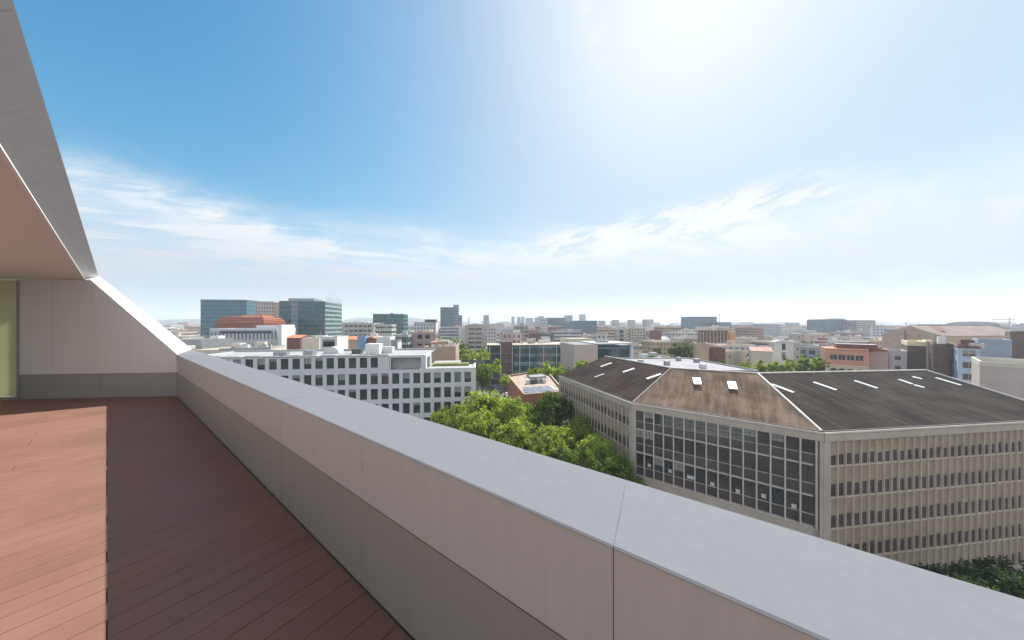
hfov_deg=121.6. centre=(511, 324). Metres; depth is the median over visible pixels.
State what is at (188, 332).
town building
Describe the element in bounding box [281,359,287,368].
window
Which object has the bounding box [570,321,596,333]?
dark skyline slab
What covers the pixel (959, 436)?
window
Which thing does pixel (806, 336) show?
town building
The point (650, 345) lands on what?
town building
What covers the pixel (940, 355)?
brown ribbed block
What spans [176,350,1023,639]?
parapet
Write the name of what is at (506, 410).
tree
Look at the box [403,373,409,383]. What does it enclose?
window
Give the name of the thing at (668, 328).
town building
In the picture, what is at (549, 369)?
tree
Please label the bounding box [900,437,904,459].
window
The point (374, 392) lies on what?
window
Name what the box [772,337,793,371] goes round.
white gabled house
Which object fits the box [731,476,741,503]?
window
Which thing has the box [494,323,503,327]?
town building
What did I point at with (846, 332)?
town building
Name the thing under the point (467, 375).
window
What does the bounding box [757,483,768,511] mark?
window
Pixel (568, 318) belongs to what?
skyline tower
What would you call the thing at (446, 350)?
stepped brown building
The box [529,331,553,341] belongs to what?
dark roof office
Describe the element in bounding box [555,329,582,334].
town building
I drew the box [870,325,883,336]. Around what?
pale skyline box
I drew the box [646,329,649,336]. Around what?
town building
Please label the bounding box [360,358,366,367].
window
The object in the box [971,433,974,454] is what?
window
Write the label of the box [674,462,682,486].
window
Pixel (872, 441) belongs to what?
window
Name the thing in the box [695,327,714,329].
town building
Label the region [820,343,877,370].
orange house
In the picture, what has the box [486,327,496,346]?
town building
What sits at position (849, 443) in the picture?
window
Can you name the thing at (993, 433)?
window
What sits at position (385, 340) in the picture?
white box
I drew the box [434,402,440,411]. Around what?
window
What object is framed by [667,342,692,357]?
tree
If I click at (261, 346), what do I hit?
banded low building
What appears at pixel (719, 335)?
brown office block
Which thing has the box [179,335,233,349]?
grey shed
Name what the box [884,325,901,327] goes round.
town building
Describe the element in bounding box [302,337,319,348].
pale shed
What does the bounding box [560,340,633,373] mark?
cream glass building
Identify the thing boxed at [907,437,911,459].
window
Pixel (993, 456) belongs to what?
window
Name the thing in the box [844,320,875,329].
brown skyline block
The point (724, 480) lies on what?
window
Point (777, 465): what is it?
window
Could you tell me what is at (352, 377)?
window
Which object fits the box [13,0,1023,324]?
sky
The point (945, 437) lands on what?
window
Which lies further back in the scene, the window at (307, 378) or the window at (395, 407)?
the window at (395, 407)
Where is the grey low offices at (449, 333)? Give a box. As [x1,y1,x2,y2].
[440,325,462,340]
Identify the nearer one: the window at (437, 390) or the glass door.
the glass door
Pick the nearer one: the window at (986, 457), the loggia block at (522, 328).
the window at (986, 457)
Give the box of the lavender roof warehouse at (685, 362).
[622,357,758,371]
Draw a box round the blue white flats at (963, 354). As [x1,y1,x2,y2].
[953,343,983,382]
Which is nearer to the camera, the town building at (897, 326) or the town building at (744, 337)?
the town building at (744, 337)
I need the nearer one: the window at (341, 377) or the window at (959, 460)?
the window at (959, 460)
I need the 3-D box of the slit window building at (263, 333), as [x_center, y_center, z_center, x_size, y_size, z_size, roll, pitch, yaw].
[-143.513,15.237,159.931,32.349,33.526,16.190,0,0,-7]
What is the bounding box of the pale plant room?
[390,339,401,368]
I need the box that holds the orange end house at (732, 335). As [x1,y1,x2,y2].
[728,331,735,340]
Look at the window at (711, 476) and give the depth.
37.97 m
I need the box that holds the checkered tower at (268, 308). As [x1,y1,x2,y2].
[255,301,278,316]
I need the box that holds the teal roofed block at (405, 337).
[393,331,411,347]
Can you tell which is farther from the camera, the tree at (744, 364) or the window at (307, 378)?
the tree at (744, 364)
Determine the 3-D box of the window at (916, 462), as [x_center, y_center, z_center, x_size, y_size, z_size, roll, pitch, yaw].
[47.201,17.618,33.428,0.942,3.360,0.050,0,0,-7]
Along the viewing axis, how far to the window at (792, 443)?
33.39 m
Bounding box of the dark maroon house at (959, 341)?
[957,339,974,343]
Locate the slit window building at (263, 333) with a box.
[210,325,295,344]
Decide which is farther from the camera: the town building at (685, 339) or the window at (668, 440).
the town building at (685, 339)
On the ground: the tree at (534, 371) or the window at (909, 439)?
the tree at (534, 371)
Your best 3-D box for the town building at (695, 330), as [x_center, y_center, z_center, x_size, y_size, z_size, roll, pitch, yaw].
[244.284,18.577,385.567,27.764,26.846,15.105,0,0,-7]
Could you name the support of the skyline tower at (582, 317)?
on the ground
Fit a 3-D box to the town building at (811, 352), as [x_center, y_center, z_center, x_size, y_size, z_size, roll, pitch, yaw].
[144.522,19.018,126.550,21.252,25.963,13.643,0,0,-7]
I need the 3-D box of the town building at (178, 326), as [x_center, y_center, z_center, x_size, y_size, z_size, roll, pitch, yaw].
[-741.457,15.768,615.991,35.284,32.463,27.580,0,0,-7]
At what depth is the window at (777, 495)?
34.14 m
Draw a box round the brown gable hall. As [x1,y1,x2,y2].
[882,326,1008,348]
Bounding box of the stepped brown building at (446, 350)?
[424,340,458,367]
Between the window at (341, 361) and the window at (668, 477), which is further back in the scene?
the window at (341, 361)
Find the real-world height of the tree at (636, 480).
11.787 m
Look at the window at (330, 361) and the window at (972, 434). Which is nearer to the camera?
the window at (972, 434)
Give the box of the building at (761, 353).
[748,347,772,368]
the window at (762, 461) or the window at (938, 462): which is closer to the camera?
the window at (938, 462)
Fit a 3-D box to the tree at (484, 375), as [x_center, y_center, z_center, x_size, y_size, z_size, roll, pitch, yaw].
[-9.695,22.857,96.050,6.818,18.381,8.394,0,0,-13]
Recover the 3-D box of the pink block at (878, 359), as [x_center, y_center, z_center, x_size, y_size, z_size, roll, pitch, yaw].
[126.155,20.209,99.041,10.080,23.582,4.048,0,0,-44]
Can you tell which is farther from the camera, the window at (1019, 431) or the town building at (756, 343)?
the town building at (756, 343)
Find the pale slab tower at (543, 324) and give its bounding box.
[540,319,547,333]
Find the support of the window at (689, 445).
in the corner building at (924, 467)
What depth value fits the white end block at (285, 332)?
151.50 m
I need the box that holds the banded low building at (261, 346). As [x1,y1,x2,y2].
[219,342,285,352]
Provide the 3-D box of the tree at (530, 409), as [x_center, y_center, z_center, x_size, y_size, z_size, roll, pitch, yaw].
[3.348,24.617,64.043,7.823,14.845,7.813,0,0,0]
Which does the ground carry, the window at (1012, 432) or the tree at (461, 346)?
the tree at (461, 346)
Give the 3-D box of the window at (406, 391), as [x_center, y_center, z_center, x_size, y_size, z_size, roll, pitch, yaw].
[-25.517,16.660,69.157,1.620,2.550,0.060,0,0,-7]
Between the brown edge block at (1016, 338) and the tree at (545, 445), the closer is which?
the tree at (545, 445)
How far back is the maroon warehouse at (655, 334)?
239.28 m
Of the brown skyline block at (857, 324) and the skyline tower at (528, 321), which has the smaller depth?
the brown skyline block at (857, 324)
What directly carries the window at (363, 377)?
in the office block at (410, 383)
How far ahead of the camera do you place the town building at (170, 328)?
313.48 m
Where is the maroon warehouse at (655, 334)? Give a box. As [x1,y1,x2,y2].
[650,330,660,339]
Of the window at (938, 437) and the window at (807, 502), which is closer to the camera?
the window at (807, 502)
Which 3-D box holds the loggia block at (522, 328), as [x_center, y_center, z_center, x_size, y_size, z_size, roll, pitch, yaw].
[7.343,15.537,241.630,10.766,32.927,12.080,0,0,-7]
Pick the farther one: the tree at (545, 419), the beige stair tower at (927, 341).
the beige stair tower at (927, 341)
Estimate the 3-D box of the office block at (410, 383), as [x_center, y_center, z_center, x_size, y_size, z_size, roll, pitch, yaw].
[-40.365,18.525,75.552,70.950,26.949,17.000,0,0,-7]
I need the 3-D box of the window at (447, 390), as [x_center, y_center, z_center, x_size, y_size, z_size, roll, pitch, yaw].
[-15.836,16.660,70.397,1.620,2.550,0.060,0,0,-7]
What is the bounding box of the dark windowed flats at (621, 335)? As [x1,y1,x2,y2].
[615,329,626,344]
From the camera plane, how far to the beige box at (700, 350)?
111.23 m
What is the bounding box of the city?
[158,321,1019,336]
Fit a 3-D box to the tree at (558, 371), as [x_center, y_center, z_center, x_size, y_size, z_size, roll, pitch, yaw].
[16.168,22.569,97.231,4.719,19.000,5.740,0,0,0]
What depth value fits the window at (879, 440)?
32.78 m
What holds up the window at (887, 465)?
in the corner building at (924, 467)
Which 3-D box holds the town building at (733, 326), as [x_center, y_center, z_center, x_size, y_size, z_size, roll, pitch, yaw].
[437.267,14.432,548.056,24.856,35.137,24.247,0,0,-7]
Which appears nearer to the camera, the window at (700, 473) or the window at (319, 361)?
the window at (700, 473)
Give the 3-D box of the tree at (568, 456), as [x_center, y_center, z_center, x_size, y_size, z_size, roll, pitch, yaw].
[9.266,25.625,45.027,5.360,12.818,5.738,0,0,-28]
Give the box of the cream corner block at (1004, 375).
[971,357,1023,398]
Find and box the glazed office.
[487,338,559,384]
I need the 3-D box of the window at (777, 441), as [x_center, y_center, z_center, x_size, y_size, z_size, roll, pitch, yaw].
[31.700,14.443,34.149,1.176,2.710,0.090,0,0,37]
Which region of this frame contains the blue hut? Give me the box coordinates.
[357,336,369,348]
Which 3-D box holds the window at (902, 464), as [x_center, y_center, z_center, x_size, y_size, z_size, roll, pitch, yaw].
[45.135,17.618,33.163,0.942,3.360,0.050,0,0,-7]
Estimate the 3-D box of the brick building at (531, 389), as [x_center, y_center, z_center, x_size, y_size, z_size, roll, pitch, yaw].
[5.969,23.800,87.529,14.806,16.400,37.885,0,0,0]
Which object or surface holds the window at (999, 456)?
in the corner building at (924, 467)
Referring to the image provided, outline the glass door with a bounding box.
[0,280,19,399]
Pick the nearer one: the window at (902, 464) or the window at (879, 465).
the window at (879, 465)
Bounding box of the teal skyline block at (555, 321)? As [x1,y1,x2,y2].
[545,318,564,325]
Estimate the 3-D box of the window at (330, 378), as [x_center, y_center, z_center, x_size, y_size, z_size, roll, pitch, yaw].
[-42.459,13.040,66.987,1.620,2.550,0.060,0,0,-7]
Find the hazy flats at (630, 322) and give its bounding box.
[627,320,634,325]
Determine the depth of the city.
1597.57 m
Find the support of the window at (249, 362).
in the office block at (410, 383)
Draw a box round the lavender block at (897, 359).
[887,349,906,369]
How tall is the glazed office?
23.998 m
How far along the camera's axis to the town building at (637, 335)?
341.09 m
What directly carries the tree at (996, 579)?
on the street road
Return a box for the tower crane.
[991,317,1014,325]
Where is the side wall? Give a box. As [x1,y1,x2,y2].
[19,277,190,398]
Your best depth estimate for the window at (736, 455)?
36.43 m
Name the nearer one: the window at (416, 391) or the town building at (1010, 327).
the window at (416, 391)
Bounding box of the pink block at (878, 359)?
[868,348,888,369]
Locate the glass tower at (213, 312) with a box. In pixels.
[200,299,254,334]
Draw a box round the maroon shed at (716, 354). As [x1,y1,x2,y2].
[709,347,724,361]
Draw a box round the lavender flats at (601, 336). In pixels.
[596,333,607,340]
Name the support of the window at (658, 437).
in the corner building at (924, 467)
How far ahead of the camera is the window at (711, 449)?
37.97 m
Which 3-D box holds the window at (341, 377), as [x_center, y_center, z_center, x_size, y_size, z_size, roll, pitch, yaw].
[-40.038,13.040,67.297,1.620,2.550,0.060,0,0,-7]
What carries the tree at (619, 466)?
on the ground
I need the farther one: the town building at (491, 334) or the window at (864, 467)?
the town building at (491, 334)
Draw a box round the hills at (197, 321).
[155,319,200,324]
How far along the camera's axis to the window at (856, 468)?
32.39 m
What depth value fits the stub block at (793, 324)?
622.15 m
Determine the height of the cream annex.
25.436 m
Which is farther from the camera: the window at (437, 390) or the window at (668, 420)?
the window at (437, 390)
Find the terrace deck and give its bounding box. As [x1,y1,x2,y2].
[0,396,409,639]
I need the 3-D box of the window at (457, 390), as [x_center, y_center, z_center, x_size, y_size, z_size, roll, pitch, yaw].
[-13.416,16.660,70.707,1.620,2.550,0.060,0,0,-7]
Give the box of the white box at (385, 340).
[376,336,394,346]
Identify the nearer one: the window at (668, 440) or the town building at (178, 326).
the window at (668, 440)
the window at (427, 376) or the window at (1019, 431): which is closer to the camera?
the window at (1019, 431)
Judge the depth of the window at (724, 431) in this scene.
37.19 m
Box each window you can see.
[234,359,240,363]
[246,359,252,367]
[258,359,264,369]
[270,359,276,369]
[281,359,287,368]
[293,359,299,368]
[293,375,299,381]
[304,358,310,368]
[304,375,310,384]
[316,358,322,368]
[316,375,322,385]
[323,340,334,346]
[327,358,333,368]
[327,375,333,384]
[338,358,344,367]
[338,374,344,384]
[338,390,344,395]
[349,358,355,367]
[349,374,355,384]
[349,389,355,398]
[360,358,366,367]
[360,374,366,384]
[360,389,366,399]
[371,357,377,367]
[371,374,377,383]
[371,389,377,399]
[382,373,388,383]
[382,389,388,398]
[392,373,398,383]
[392,388,398,398]
[392,403,398,411]
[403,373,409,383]
[403,388,409,398]
[403,403,409,412]
[413,373,419,382]
[413,388,419,397]
[413,403,419,412]
[424,373,430,382]
[424,387,430,397]
[424,402,430,412]
[434,372,440,382]
[434,387,440,397]
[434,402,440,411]
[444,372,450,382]
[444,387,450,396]
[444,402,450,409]
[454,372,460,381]
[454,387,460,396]
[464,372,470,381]
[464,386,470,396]
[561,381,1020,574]
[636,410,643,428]
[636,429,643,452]
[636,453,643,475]
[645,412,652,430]
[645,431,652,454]
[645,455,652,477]
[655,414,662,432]
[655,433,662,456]
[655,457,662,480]
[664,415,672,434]
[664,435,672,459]
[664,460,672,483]
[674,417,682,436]
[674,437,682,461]
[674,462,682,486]
[685,419,693,438]
[685,440,693,464]
[685,465,693,489]
[696,421,705,441]
[696,442,705,467]
[696,468,705,493]
[707,422,716,443]
[707,444,716,470]
[707,470,716,496]
[719,424,729,446]
[719,447,729,473]
[719,473,729,500]
[731,426,741,448]
[731,449,741,476]
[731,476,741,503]
[744,429,755,451]
[744,452,755,479]
[744,480,755,508]
[757,431,768,454]
[757,454,768,483]
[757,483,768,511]
[771,433,783,457]
[771,457,783,486]
[771,487,783,516]
[786,436,798,460]
[786,460,798,490]
[786,490,798,520]
[801,438,814,463]
[801,463,814,494]
[801,494,814,525]
[830,354,836,359]
[831,441,835,464]
[831,467,835,496]
[838,355,845,359]
[839,441,843,464]
[839,467,843,495]
[847,355,853,360]
[847,440,851,463]
[847,466,851,494]
[854,440,859,463]
[854,465,859,493]
[856,356,862,360]
[862,440,866,462]
[862,465,866,493]
[870,439,874,461]
[870,464,874,492]
[878,439,881,461]
[878,464,881,491]
[885,438,889,460]
[885,463,889,491]
[893,438,896,460]
[893,463,896,490]
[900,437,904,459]
[900,462,904,489]
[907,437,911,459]
[907,461,911,489]
[915,436,918,458]
[915,461,918,488]
[922,436,925,458]
[922,460,925,487]
[929,435,933,457]
[929,460,933,487]
[936,435,940,457]
[936,459,940,486]
[943,435,947,456]
[943,459,947,485]
[950,434,954,455]
[950,458,954,485]
[957,434,961,455]
[957,458,961,484]
[962,350,975,356]
[962,362,970,368]
[962,373,970,379]
[964,433,967,454]
[964,457,967,484]
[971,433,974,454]
[971,457,974,483]
[978,432,981,453]
[978,456,981,482]
[985,432,988,453]
[985,456,988,482]
[992,432,994,452]
[992,455,994,481]
[998,431,1001,452]
[998,455,1001,481]
[1005,431,1007,451]
[1005,454,1007,480]
[1011,430,1014,451]
[1011,454,1014,479]
[1018,430,1020,450]
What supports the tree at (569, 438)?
on the avenue pavement
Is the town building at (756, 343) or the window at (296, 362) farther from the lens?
the town building at (756, 343)
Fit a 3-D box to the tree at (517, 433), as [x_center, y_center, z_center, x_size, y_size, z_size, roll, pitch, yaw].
[1.609,24.337,52.707,10.462,15.399,9.519,0,0,-44]
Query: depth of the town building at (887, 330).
347.14 m
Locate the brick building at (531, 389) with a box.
[508,371,558,448]
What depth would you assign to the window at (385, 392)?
68.55 m
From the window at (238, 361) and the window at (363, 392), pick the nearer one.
the window at (238, 361)
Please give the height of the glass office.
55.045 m
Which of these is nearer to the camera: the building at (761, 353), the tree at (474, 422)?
the tree at (474, 422)
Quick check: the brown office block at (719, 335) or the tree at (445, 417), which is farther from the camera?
the brown office block at (719, 335)
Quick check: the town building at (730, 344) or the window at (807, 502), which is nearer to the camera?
the window at (807, 502)
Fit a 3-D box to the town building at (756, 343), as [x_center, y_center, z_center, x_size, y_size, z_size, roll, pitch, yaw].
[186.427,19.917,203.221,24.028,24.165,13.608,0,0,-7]
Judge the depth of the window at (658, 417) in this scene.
41.75 m
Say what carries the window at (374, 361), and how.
in the office block at (410, 383)
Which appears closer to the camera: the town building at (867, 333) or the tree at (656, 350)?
the tree at (656, 350)
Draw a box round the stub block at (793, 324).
[785,322,799,326]
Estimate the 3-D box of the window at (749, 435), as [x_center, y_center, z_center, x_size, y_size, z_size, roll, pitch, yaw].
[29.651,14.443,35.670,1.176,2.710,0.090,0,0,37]
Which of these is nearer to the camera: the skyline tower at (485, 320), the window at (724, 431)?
the window at (724, 431)
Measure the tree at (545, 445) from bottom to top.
14.638 m
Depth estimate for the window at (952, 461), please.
34.11 m
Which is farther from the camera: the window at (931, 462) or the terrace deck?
the window at (931, 462)
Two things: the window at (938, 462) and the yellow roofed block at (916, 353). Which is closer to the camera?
the window at (938, 462)
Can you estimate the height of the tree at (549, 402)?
18.636 m
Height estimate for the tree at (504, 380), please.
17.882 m
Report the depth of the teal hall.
301.52 m
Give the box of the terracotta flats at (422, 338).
[412,330,437,347]
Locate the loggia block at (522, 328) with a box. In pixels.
[513,323,527,341]
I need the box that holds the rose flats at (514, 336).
[501,330,521,342]
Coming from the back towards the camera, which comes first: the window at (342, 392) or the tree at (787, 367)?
the tree at (787, 367)
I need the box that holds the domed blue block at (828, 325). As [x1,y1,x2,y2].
[807,318,845,335]
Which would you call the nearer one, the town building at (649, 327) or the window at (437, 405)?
the window at (437, 405)
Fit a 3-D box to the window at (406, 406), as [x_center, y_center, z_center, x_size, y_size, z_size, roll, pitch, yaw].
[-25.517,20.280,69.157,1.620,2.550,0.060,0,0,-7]
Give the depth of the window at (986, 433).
34.78 m
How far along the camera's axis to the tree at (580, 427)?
51.89 m
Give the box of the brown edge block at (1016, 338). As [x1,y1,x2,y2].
[1005,331,1023,358]
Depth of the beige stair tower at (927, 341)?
89.83 m
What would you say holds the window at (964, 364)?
in the blue white flats at (963, 354)
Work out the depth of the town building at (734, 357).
135.38 m
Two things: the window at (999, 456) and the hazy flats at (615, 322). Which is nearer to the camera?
the window at (999, 456)
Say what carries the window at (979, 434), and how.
in the corner building at (924, 467)
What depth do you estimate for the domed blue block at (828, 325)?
433.31 m
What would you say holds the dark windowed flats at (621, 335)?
on the ground
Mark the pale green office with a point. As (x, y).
(386, 329)
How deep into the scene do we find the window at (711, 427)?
37.97 m
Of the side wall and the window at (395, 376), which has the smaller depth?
the side wall
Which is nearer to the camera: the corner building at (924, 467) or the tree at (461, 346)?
the corner building at (924, 467)
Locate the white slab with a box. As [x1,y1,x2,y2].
[459,327,463,359]
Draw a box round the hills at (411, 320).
[342,317,467,324]
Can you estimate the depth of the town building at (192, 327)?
583.67 m
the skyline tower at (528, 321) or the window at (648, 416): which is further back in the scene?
the skyline tower at (528, 321)
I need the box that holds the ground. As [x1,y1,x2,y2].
[476,381,507,398]
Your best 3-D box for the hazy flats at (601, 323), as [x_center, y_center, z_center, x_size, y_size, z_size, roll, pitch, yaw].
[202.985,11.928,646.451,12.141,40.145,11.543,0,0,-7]
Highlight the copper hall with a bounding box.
[215,315,285,327]
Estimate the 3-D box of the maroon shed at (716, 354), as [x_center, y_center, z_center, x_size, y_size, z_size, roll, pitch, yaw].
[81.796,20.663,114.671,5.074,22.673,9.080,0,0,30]
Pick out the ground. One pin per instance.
(499, 386)
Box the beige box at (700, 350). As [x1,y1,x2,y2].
[693,342,708,360]
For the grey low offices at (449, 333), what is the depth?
301.33 m
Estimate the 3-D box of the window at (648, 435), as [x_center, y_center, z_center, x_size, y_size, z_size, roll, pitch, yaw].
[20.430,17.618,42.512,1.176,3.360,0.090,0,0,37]
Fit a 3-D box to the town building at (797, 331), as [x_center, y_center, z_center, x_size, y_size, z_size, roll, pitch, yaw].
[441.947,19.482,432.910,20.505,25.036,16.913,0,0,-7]
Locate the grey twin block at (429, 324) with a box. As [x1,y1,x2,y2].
[414,319,437,331]
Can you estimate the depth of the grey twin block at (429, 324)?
259.61 m
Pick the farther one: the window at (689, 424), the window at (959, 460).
the window at (689, 424)
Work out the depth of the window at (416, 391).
69.49 m
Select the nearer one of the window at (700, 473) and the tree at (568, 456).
the window at (700, 473)
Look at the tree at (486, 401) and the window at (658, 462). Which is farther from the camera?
the tree at (486, 401)
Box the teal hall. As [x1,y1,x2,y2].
[918,321,999,327]
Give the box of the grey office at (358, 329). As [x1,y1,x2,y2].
[342,322,380,336]
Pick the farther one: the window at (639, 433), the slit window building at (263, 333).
the slit window building at (263, 333)
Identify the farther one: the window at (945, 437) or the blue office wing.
the blue office wing
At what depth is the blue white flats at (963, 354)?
76.47 m
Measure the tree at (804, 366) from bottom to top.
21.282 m
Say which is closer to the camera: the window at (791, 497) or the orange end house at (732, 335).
the window at (791, 497)
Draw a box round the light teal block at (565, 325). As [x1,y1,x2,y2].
[562,322,569,328]
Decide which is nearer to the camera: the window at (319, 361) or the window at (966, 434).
the window at (966, 434)
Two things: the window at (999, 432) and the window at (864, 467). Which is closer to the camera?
the window at (864, 467)
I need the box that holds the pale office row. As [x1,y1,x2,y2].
[550,329,580,341]
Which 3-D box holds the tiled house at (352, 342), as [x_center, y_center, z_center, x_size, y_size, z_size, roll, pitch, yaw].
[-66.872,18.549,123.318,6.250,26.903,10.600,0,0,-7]
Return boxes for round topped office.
[464,324,485,375]
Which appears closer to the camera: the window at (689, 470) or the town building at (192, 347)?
the window at (689, 470)
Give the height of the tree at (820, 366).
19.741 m
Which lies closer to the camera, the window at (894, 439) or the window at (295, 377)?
the window at (894, 439)
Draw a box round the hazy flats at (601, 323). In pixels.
[598,321,604,325]
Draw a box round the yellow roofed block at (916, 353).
[901,340,925,369]
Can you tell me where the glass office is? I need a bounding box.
[279,297,341,335]
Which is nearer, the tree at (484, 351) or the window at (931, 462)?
the window at (931, 462)
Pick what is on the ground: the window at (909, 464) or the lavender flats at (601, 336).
the lavender flats at (601, 336)
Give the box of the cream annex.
[194,343,251,353]
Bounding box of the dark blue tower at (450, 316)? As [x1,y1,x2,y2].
[440,305,461,326]
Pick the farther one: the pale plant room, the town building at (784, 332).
the town building at (784, 332)
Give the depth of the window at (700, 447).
38.70 m
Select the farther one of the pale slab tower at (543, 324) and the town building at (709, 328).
the town building at (709, 328)
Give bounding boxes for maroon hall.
[901,326,943,339]
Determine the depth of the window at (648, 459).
42.60 m
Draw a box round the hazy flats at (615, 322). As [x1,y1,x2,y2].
[612,320,618,325]
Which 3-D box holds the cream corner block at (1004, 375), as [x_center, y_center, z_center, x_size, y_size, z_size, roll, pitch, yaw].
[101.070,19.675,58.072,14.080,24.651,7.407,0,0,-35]
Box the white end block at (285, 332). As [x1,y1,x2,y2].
[278,325,294,349]
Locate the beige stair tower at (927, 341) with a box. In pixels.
[922,340,932,369]
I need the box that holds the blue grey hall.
[972,338,1011,357]
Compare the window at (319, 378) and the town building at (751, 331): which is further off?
the town building at (751, 331)
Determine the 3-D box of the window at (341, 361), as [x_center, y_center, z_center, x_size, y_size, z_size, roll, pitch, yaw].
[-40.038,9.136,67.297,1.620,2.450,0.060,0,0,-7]
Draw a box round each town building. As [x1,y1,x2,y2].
[162,325,183,328]
[164,327,174,330]
[169,331,197,334]
[174,332,199,336]
[177,337,203,338]
[185,326,200,329]
[187,345,195,349]
[370,331,379,336]
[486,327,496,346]
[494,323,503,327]
[501,329,512,331]
[528,329,538,338]
[535,325,561,331]
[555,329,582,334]
[581,334,595,340]
[596,325,629,339]
[624,325,653,329]
[626,326,645,342]
[627,343,641,350]
[633,349,642,354]
[633,352,670,357]
[642,340,682,356]
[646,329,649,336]
[646,336,670,339]
[655,325,680,335]
[662,331,696,337]
[671,335,697,344]
[683,328,706,336]
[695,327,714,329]
[709,340,754,365]
[714,345,746,365]
[725,328,734,331]
[731,325,751,327]
[735,326,763,339]
[736,334,757,339]
[736,338,749,343]
[750,338,799,346]
[752,324,780,336]
[781,329,796,336]
[788,331,822,343]
[792,329,815,332]
[794,342,849,364]
[800,338,858,370]
[814,337,868,343]
[825,334,862,338]
[831,330,864,336]
[841,329,869,336]
[849,338,881,347]
[855,335,877,339]
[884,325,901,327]
[884,328,899,332]
[1000,325,1023,330]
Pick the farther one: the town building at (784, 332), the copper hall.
the town building at (784, 332)
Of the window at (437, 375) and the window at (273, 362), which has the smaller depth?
the window at (273, 362)
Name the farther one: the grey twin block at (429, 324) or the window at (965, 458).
the grey twin block at (429, 324)
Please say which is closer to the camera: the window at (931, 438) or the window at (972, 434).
the window at (931, 438)
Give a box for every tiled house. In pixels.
[287,335,311,349]
[348,336,357,348]
[367,336,379,343]
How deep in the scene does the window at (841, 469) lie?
32.12 m
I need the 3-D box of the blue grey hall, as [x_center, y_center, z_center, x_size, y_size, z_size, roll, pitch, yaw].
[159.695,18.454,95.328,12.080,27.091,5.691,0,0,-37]
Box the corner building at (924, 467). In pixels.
[558,356,1023,575]
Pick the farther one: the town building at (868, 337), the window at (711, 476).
the town building at (868, 337)
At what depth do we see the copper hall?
194.74 m
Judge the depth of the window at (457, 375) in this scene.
70.72 m
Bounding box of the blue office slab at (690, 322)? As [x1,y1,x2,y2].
[681,317,716,328]
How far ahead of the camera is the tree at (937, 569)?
25.45 m
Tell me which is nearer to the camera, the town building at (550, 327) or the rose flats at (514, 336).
the rose flats at (514, 336)
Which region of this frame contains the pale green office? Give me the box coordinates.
[375,323,395,335]
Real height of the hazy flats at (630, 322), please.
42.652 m
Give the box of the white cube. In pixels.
[320,336,347,348]
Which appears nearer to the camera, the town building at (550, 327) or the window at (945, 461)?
the window at (945, 461)
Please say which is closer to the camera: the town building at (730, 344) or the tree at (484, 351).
the tree at (484, 351)
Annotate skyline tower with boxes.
[483,315,488,326]
[511,316,514,325]
[525,318,532,325]
[564,315,572,321]
[579,314,585,320]
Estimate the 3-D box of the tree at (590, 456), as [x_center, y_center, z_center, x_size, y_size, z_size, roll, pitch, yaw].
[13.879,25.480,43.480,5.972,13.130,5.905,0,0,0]
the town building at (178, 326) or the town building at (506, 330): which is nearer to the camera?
the town building at (506, 330)
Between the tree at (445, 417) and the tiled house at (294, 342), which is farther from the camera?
the tiled house at (294, 342)
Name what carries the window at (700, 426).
in the corner building at (924, 467)
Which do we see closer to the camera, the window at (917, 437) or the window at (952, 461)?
the window at (917, 437)
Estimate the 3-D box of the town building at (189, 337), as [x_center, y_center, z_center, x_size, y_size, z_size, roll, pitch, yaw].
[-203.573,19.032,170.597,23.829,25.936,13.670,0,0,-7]
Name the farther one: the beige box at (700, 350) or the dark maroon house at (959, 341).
the beige box at (700, 350)
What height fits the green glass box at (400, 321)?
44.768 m
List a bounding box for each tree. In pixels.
[429,402,470,428]
[453,409,502,440]
[459,341,468,359]
[459,346,476,359]
[464,389,507,424]
[469,351,483,396]
[476,354,501,396]
[476,364,493,391]
[478,347,490,391]
[489,396,528,426]
[496,412,538,449]
[498,374,510,396]
[520,401,535,417]
[523,411,561,434]
[527,365,540,375]
[527,422,570,458]
[529,390,573,427]
[538,360,555,375]
[547,423,577,457]
[553,363,565,378]
[555,448,584,467]
[561,412,597,447]
[574,359,587,368]
[576,430,624,466]
[584,444,621,468]
[588,452,639,479]
[624,475,648,486]
[652,347,660,354]
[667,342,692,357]
[717,358,728,363]
[737,360,752,368]
[753,359,785,371]
[769,361,796,371]
[782,354,818,371]
[797,353,821,370]
[814,360,830,370]
[909,561,1000,590]
[943,557,1023,598]
[972,554,1023,590]
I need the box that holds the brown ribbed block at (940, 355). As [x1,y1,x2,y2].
[928,336,957,376]
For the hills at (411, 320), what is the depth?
2404.05 m
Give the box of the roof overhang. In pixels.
[0,0,98,279]
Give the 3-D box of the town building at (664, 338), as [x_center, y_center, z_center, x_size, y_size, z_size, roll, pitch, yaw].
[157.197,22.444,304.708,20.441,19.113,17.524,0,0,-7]
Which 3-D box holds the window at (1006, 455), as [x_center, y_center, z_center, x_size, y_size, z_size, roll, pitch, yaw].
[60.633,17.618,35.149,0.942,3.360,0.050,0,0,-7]
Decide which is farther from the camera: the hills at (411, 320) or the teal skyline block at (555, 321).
the hills at (411, 320)
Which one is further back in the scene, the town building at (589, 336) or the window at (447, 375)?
the town building at (589, 336)
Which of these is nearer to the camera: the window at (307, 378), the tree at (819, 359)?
the window at (307, 378)
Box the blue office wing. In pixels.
[710,322,730,327]
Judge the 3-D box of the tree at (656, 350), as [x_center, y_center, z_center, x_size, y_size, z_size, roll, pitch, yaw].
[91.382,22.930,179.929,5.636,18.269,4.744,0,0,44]
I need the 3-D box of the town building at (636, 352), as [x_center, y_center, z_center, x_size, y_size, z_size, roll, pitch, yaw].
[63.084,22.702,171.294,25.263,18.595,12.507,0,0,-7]
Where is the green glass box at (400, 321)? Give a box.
[373,313,407,333]
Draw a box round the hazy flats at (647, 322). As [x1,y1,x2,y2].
[642,319,653,325]
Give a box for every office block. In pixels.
[208,343,492,420]
[698,327,727,342]

